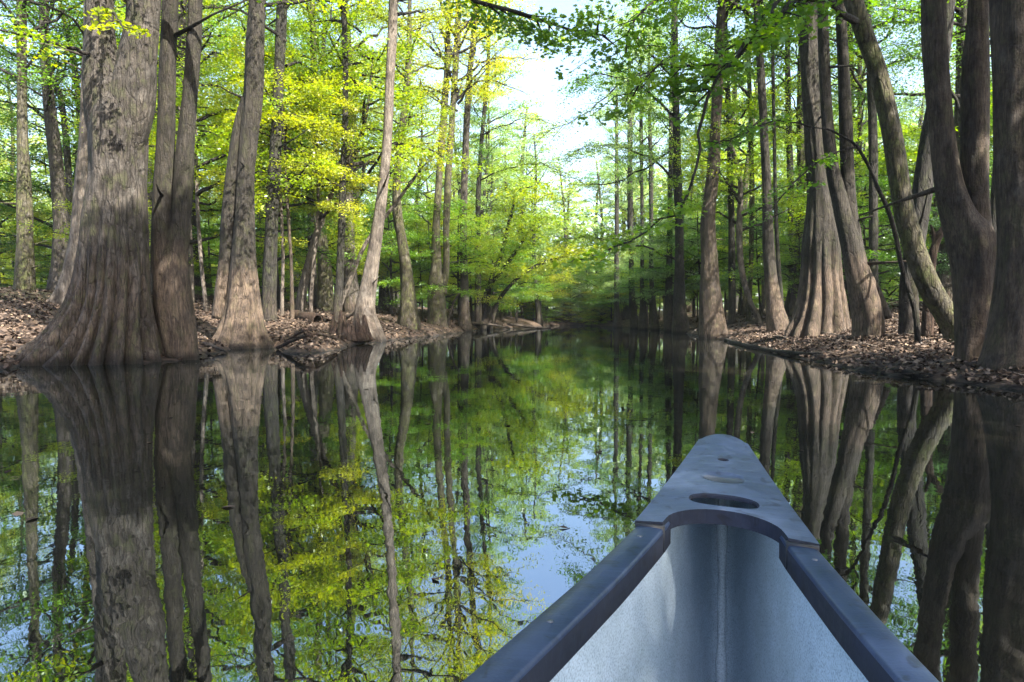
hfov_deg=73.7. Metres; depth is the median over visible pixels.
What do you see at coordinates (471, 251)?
sapling
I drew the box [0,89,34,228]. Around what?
forest tree
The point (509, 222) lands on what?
leaning tree
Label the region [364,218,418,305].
sapling
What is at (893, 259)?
sapling
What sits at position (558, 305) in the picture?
bush
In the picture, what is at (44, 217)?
sapling
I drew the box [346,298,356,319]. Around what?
fallen branch
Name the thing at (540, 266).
leaning tree
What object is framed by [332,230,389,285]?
sapling
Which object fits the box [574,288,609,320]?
bush
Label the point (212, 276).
bush
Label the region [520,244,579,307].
sapling
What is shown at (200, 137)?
sapling
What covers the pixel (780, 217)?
sapling
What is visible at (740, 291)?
sapling
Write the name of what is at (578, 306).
bush
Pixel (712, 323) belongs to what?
bald cypress
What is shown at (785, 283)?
sapling
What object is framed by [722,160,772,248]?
forest tree
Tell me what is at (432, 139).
forest tree
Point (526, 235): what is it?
leaning tree
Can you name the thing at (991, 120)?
sapling
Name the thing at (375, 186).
forest tree
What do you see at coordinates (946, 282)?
forest tree
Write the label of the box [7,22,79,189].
forest tree
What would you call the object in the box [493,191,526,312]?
forest tree
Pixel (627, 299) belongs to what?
sapling
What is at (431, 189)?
forest tree
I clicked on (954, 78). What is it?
forest tree
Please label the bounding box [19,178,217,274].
sapling
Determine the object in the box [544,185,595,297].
forest tree
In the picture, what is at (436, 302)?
tupelo tree
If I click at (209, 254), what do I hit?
sapling
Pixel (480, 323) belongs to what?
fallen branch
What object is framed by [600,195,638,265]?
forest tree
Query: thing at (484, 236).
sapling
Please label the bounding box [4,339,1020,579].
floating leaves
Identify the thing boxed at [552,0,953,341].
swamp tree
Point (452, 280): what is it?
sapling
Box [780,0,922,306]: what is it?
forest tree
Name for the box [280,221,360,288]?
sapling
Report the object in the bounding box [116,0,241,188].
forest tree
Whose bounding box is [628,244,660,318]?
sapling
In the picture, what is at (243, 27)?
forest tree
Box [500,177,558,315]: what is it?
forest tree
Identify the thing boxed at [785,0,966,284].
swamp tree
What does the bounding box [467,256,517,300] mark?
sapling
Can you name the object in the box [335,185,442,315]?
sapling
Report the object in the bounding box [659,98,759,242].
forest tree
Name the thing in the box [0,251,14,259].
sapling
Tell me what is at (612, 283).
sapling
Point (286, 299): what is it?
forest tree
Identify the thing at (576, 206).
forest tree
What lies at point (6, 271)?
sapling
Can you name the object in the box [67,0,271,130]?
forest tree
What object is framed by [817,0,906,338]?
tupelo tree
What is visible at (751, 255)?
swamp tree
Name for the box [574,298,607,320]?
bush
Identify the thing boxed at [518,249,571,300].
sapling
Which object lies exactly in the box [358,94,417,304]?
forest tree
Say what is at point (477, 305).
swamp tree
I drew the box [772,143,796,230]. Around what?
forest tree
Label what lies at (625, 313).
forest tree
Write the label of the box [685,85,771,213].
forest tree
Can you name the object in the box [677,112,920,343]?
sapling
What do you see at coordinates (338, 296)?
swamp tree
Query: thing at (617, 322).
swamp tree
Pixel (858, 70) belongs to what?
swamp tree
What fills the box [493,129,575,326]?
forest tree
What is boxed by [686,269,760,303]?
sapling
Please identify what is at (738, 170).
swamp tree
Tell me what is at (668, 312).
swamp tree
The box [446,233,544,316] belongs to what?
sapling
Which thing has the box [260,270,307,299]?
bush
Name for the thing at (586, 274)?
sapling
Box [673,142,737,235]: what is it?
forest tree
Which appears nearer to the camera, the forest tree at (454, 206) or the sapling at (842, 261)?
the sapling at (842, 261)
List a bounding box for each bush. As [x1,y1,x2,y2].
[0,262,44,288]
[2,251,50,288]
[6,255,50,289]
[36,249,51,285]
[194,258,259,295]
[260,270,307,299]
[511,301,534,317]
[514,291,562,321]
[534,287,577,315]
[550,302,583,322]
[558,293,595,318]
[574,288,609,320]
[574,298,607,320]
[575,289,622,321]
[583,286,622,317]
[584,298,613,324]
[600,286,648,318]
[752,285,787,304]
[753,277,787,303]
[843,251,920,303]
[878,256,920,300]
[881,277,921,300]
[882,278,899,301]
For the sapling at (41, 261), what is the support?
on the ground
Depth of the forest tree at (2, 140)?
61.38 m
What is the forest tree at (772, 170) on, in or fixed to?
on the ground
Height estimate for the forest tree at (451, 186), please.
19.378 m
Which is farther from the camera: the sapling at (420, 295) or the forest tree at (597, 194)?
the forest tree at (597, 194)
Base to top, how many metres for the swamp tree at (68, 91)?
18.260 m
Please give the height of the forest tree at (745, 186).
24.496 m
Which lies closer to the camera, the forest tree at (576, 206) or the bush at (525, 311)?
the bush at (525, 311)
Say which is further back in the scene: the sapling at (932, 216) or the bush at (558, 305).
the bush at (558, 305)
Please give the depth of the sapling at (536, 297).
61.39 m
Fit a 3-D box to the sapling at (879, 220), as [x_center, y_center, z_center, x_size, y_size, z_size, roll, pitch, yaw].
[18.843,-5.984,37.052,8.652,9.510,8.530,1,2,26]
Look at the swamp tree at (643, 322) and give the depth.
49.65 m
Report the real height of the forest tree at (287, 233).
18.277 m
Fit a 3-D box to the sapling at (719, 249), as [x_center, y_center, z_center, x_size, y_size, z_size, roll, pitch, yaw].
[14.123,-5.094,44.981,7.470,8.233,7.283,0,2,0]
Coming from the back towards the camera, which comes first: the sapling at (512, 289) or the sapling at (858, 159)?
the sapling at (512, 289)
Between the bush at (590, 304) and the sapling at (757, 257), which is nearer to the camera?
the sapling at (757, 257)
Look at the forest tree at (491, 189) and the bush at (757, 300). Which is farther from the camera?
the forest tree at (491, 189)
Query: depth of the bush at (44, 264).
32.87 m
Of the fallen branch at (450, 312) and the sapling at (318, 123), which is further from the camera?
the fallen branch at (450, 312)
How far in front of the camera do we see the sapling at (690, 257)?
47.64 m
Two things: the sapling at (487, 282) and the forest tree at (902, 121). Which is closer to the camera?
the sapling at (487, 282)
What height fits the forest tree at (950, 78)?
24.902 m
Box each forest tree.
[0,0,121,290]
[0,0,159,168]
[0,5,43,141]
[0,65,75,266]
[0,75,16,186]
[0,87,14,184]
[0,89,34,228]
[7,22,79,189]
[29,0,243,294]
[58,0,271,165]
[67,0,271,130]
[80,0,273,163]
[114,0,304,297]
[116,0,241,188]
[187,8,237,184]
[197,0,320,170]
[197,100,255,224]
[199,0,317,296]
[218,13,334,220]
[219,35,307,300]
[226,0,474,311]
[246,0,404,307]
[264,30,336,301]
[282,19,380,225]
[282,145,305,300]
[301,32,424,287]
[308,53,397,245]
[339,36,441,310]
[340,67,438,306]
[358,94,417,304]
[360,135,434,245]
[370,75,475,313]
[408,130,484,308]
[410,166,457,229]
[420,169,469,308]
[421,114,504,310]
[442,162,497,242]
[445,76,528,233]
[451,129,530,312]
[455,140,523,314]
[468,145,514,311]
[469,150,542,315]
[490,99,565,316]
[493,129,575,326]
[493,175,544,318]
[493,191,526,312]
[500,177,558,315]
[507,144,549,229]
[536,165,597,318]
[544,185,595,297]
[547,191,592,311]
[570,173,623,309]
[571,156,626,276]
[577,91,667,319]
[589,170,639,260]
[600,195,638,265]
[612,195,654,308]
[619,165,667,308]
[619,183,666,308]
[637,168,682,239]
[647,115,723,311]
[656,158,700,221]
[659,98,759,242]
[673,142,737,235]
[680,34,794,309]
[682,1,837,314]
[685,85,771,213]
[706,1,898,310]
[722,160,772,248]
[724,138,772,244]
[726,104,796,291]
[748,126,795,302]
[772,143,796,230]
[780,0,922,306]
[795,70,885,185]
[831,0,991,299]
[832,59,917,203]
[833,107,891,243]
[839,104,914,165]
[878,88,952,178]
[885,0,990,69]
[896,18,992,178]
[914,30,992,174]
[951,19,991,90]
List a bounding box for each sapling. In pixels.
[0,99,77,253]
[0,146,46,253]
[0,157,51,283]
[0,166,51,256]
[0,199,51,282]
[0,206,51,285]
[0,223,45,281]
[0,249,35,285]
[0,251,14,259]
[4,213,51,275]
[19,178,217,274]
[40,171,74,260]
[56,8,328,311]
[147,86,308,302]
[152,159,262,264]
[175,43,366,315]
[191,124,360,308]
[193,29,410,319]
[200,193,261,288]
[200,199,219,269]
[205,184,305,267]
[206,241,218,277]
[211,226,289,278]
[254,60,380,311]
[255,185,367,270]
[257,205,365,276]
[279,198,390,287]
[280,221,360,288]
[300,198,393,266]
[328,198,453,312]
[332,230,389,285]
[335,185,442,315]
[342,123,456,307]
[358,176,520,286]
[358,198,455,275]
[358,236,424,313]
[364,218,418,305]
[377,229,475,320]
[389,227,456,287]
[389,234,471,303]
[394,190,535,318]
[394,209,501,302]
[417,250,487,319]
[442,206,517,278]
[446,230,521,325]
[446,232,529,323]
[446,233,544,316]
[450,253,519,309]
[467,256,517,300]
[473,240,552,319]
[495,258,536,314]
[497,245,552,322]
[506,251,554,320]
[508,263,556,317]
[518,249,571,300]
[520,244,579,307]
[523,279,560,320]
[525,273,582,323]
[531,256,576,323]
[542,283,576,319]
[550,265,599,320]
[565,257,612,318]
[568,249,624,320]
[571,268,598,296]
[581,266,628,317]
[587,274,623,321]
[592,204,699,305]
[595,267,639,320]
[596,252,638,303]
[603,239,655,310]
[604,234,727,321]
[606,253,664,300]
[608,251,689,323]
[608,253,673,304]
[608,259,664,316]
[615,187,760,288]
[621,215,727,286]
[628,217,736,303]
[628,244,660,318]
[635,211,725,317]
[636,204,758,279]
[642,237,700,290]
[653,234,727,321]
[659,225,736,289]
[672,208,760,316]
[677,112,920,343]
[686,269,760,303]
[694,179,796,313]
[696,201,800,318]
[716,230,786,314]
[719,112,938,311]
[744,168,927,264]
[746,219,802,297]
[753,215,788,285]
[762,188,887,284]
[780,175,944,275]
[781,153,931,260]
[794,90,992,262]
[855,121,992,264]
[856,191,902,288]
[863,200,932,260]
[878,168,991,254]
[886,182,990,277]
[927,83,992,240]
[952,79,992,173]
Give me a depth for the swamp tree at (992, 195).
20.83 m
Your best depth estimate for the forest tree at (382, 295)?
46.96 m
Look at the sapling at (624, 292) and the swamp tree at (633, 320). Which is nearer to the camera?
the swamp tree at (633, 320)
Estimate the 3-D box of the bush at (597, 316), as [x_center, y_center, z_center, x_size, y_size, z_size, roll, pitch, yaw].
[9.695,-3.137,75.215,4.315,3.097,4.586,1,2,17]
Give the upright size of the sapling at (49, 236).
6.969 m
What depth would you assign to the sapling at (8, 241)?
35.24 m
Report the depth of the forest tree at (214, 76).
43.63 m
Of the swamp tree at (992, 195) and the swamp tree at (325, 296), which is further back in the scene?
the swamp tree at (325, 296)
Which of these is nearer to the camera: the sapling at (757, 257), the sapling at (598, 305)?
the sapling at (757, 257)
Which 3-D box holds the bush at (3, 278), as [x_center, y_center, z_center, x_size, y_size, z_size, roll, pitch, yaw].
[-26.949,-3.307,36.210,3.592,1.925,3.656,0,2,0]
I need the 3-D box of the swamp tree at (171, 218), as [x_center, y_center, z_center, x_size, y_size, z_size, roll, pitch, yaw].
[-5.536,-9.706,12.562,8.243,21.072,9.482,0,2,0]
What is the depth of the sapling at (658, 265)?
48.64 m
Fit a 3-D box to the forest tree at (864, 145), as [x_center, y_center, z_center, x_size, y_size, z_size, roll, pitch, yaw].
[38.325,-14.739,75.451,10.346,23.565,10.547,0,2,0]
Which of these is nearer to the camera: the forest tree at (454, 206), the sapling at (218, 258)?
the sapling at (218, 258)
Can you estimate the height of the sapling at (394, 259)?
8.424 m
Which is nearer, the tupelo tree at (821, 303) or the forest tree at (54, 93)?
the tupelo tree at (821, 303)
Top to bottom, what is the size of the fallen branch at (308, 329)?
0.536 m
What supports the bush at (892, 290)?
on the ground
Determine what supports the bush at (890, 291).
on the ground
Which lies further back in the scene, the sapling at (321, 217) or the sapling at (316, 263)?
the sapling at (316, 263)
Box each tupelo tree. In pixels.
[211,0,387,348]
[350,0,546,326]
[353,0,516,341]
[412,0,535,330]
[614,0,795,331]
[783,0,850,340]
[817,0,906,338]
[859,0,996,361]
[975,0,1023,371]
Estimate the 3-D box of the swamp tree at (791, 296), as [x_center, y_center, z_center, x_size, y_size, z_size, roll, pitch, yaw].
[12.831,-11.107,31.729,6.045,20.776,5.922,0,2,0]
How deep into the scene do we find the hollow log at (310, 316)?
24.16 m
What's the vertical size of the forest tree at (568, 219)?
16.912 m
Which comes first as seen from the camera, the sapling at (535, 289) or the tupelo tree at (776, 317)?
the tupelo tree at (776, 317)
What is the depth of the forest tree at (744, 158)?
87.88 m
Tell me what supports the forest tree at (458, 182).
on the ground
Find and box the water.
[0,325,1023,681]
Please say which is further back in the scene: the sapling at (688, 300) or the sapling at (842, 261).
the sapling at (688, 300)
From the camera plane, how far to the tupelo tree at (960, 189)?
9.48 m
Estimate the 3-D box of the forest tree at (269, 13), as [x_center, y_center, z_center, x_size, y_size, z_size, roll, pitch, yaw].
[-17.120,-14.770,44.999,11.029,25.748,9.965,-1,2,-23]
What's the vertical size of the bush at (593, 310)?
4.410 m
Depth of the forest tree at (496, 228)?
72.99 m
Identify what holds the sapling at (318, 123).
on the ground
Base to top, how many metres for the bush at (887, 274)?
2.653 m
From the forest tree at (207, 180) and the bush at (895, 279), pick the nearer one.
the bush at (895, 279)
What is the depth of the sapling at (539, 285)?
63.97 m
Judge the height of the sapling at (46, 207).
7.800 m
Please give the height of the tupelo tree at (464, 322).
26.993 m
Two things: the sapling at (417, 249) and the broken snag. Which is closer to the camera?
the broken snag
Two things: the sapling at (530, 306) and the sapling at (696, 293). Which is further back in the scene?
the sapling at (530, 306)
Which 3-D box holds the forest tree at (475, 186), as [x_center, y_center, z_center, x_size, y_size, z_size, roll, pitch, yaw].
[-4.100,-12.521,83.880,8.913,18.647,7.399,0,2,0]
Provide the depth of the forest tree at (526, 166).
89.66 m
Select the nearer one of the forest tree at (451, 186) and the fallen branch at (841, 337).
the fallen branch at (841, 337)
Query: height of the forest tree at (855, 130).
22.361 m
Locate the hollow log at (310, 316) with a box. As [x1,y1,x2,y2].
[289,310,322,322]
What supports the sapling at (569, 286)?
on the ground
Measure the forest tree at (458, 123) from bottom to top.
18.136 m
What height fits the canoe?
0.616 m
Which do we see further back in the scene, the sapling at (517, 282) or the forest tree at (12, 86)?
the sapling at (517, 282)
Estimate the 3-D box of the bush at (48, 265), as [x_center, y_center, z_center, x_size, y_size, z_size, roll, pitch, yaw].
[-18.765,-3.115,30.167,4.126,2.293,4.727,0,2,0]
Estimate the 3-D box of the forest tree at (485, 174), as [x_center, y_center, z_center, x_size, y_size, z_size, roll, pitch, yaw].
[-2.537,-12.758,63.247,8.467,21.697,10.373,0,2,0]
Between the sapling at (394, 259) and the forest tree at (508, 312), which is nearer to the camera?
the sapling at (394, 259)
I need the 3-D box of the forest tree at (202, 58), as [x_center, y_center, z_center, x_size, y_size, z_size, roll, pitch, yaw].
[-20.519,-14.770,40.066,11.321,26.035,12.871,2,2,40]
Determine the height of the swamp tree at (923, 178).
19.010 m
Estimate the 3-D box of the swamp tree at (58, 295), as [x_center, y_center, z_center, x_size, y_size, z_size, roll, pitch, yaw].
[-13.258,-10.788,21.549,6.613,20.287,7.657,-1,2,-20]
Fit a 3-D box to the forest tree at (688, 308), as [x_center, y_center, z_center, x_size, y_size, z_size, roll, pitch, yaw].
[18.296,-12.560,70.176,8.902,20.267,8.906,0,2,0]
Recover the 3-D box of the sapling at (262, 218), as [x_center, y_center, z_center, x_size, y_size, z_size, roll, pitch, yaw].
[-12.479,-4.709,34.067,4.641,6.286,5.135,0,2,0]
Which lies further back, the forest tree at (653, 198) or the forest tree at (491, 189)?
the forest tree at (653, 198)
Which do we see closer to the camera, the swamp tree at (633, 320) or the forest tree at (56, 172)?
the forest tree at (56, 172)
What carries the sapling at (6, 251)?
on the ground
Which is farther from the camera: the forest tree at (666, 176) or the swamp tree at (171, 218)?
the forest tree at (666, 176)
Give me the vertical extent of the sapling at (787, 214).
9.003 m
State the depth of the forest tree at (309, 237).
34.03 m
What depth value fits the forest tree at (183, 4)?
28.74 m
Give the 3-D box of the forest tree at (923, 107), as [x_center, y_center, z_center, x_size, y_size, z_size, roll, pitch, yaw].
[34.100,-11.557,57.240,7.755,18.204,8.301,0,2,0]
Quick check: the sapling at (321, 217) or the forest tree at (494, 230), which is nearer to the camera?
the sapling at (321, 217)
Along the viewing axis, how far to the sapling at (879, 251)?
43.88 m
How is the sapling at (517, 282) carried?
on the ground
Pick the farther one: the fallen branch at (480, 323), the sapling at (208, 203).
the fallen branch at (480, 323)
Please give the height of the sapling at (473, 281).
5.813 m
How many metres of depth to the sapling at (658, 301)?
61.84 m
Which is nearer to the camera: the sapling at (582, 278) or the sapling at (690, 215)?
the sapling at (690, 215)
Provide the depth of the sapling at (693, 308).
52.76 m
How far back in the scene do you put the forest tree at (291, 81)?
58.94 m
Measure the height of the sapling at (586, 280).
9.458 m
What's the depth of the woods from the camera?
85.54 m
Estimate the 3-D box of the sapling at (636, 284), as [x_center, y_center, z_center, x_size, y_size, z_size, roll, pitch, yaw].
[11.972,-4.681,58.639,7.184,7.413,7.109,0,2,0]
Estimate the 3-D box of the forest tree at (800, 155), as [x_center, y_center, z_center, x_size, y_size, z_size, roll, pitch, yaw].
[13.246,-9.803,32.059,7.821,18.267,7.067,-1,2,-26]
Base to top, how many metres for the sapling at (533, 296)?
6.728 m
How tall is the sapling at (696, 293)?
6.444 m
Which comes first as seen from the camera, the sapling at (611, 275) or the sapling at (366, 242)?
the sapling at (366, 242)
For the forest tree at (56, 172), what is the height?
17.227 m
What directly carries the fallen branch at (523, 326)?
on the water
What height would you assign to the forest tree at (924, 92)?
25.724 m
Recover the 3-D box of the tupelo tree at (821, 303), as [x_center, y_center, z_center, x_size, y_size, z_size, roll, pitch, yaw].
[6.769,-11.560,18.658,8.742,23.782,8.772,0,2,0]
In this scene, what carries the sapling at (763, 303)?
on the ground
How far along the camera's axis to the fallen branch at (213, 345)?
16.32 m
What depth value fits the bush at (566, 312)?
81.12 m
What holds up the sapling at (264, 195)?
on the ground
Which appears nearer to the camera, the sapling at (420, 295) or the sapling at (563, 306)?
the sapling at (420, 295)
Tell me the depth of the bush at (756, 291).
48.30 m
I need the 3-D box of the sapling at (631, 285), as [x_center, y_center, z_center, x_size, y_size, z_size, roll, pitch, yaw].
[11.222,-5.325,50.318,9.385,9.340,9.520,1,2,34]
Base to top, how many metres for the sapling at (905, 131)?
9.411 m
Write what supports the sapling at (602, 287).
on the ground
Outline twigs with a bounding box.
[0,287,1023,378]
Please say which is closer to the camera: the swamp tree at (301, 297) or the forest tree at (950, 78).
the swamp tree at (301, 297)
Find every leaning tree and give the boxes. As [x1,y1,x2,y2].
[481,206,592,319]
[482,163,582,329]
[487,237,620,329]
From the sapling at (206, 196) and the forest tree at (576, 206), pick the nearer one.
the sapling at (206, 196)
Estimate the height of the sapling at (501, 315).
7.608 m
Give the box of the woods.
[0,86,992,317]
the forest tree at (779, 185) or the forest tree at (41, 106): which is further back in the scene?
the forest tree at (779, 185)
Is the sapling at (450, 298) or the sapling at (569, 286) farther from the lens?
the sapling at (569, 286)
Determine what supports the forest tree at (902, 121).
on the ground
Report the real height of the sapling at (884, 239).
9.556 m
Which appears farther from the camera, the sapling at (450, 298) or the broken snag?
the sapling at (450, 298)
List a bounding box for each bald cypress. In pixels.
[0,0,633,366]
[644,0,833,338]
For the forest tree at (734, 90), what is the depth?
58.56 m
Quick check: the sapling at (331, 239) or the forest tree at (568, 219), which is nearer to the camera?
the sapling at (331, 239)
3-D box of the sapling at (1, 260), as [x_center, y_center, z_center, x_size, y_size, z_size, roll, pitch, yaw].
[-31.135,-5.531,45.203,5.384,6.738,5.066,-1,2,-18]
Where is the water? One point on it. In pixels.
(342, 531)
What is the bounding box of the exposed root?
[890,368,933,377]
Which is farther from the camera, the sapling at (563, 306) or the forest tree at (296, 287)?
the sapling at (563, 306)
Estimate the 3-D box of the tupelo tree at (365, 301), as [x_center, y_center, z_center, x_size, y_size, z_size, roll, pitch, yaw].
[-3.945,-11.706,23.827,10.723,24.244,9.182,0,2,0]
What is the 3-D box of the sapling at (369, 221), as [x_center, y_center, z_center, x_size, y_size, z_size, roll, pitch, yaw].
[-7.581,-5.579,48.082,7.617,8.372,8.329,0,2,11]
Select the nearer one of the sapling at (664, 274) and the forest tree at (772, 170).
the sapling at (664, 274)
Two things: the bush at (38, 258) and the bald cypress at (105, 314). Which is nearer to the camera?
the bald cypress at (105, 314)
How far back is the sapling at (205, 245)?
44.56 m
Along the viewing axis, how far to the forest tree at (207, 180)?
72.58 m
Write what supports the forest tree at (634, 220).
on the ground
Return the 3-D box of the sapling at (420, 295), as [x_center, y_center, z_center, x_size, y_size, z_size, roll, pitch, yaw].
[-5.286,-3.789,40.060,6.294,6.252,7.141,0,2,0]
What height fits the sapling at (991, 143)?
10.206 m
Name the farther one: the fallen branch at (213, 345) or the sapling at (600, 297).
the sapling at (600, 297)
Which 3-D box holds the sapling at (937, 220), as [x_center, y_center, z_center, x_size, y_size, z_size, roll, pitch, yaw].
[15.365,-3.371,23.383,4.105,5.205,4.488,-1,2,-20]
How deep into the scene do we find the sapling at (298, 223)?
28.65 m
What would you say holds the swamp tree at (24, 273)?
on the ground
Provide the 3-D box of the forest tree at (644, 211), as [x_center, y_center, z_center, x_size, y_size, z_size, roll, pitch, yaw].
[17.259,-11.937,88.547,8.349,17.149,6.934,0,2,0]
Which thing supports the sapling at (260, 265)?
on the ground
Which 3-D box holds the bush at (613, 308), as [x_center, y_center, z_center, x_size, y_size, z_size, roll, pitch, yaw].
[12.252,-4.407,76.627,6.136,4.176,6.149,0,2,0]
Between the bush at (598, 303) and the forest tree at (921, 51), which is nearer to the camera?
the forest tree at (921, 51)
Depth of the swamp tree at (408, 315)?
31.62 m
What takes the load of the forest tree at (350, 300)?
on the ground
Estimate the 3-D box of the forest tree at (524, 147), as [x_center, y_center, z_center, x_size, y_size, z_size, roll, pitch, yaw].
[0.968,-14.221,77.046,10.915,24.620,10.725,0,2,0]
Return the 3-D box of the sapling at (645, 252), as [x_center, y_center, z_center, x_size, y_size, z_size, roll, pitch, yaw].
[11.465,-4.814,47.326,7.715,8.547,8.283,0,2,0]
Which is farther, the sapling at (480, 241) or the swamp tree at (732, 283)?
the sapling at (480, 241)
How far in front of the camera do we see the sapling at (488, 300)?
49.31 m
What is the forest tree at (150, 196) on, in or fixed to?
on the ground
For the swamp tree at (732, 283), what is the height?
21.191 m
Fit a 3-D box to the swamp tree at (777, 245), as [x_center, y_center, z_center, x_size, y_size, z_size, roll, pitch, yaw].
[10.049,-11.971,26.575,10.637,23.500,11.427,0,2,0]
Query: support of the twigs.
on the ground
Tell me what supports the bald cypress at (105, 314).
on the ground
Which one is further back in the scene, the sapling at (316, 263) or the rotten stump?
the sapling at (316, 263)
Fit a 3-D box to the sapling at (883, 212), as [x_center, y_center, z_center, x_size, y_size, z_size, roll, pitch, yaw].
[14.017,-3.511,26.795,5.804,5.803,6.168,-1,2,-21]
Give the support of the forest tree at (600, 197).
on the ground
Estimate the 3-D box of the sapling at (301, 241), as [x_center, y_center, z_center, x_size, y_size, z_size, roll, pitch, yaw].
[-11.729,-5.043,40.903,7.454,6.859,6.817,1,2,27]
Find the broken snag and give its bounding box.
[921,224,943,337]
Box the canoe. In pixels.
[462,434,938,681]
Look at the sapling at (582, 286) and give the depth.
81.18 m
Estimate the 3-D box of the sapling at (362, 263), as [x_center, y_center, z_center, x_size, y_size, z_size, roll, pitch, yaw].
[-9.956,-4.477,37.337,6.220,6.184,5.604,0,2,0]
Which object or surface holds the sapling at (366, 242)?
on the ground
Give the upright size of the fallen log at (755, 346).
0.230 m
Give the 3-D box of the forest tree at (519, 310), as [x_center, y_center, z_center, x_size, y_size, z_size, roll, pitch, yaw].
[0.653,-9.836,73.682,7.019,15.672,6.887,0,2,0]
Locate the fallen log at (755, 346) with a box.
[724,338,822,354]
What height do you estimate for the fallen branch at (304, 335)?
0.674 m
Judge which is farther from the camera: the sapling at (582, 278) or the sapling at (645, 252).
the sapling at (582, 278)
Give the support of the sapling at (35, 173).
on the ground
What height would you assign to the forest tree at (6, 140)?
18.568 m
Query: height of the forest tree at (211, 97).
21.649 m
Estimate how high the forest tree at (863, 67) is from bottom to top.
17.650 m
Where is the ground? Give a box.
[0,288,1023,389]
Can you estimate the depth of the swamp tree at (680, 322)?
37.37 m
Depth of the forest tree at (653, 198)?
90.08 m
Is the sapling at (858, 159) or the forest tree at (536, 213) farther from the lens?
the forest tree at (536, 213)
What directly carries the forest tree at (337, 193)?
on the ground
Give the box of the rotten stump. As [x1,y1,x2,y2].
[329,310,373,342]
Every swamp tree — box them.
[0,0,124,290]
[0,0,157,154]
[0,0,179,304]
[0,2,158,231]
[150,0,342,359]
[178,0,361,320]
[212,0,406,310]
[256,1,504,310]
[274,0,411,322]
[348,0,481,329]
[449,0,583,329]
[513,0,715,332]
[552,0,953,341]
[589,55,639,327]
[595,27,659,328]
[606,0,668,329]
[613,0,684,329]
[629,0,711,331]
[653,87,806,323]
[669,0,783,324]
[680,0,797,321]
[698,1,833,304]
[727,0,856,316]
[780,0,955,231]
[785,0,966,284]
[828,0,960,334]
[866,0,996,234]
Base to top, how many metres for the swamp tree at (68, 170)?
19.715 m
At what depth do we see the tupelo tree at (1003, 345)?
8.60 m
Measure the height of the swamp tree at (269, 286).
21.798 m
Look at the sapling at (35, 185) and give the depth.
33.87 m
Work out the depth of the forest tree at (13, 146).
49.39 m
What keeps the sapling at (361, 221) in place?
on the ground
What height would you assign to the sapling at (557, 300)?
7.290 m
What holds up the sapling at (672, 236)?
on the ground
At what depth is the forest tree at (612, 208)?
91.74 m
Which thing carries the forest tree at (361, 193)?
on the ground
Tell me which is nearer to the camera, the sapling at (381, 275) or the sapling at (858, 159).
the sapling at (858, 159)
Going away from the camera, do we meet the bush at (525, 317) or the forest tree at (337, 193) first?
the forest tree at (337, 193)
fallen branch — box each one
[198,339,227,352]
[276,324,341,348]
[287,324,332,340]
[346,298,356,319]
[447,293,459,325]
[471,321,509,328]
[507,323,550,328]
[824,334,844,347]
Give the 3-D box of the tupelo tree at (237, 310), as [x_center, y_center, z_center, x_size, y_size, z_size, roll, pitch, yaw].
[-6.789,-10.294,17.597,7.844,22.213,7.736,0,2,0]
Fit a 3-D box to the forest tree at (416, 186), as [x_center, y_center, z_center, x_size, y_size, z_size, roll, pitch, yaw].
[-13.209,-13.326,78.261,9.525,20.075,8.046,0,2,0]
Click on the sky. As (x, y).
(542, 82)
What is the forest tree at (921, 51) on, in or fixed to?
on the ground
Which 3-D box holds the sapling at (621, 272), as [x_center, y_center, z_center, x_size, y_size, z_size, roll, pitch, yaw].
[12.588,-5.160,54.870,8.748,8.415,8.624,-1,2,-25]
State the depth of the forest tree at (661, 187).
82.28 m
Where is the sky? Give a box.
[0,0,992,309]

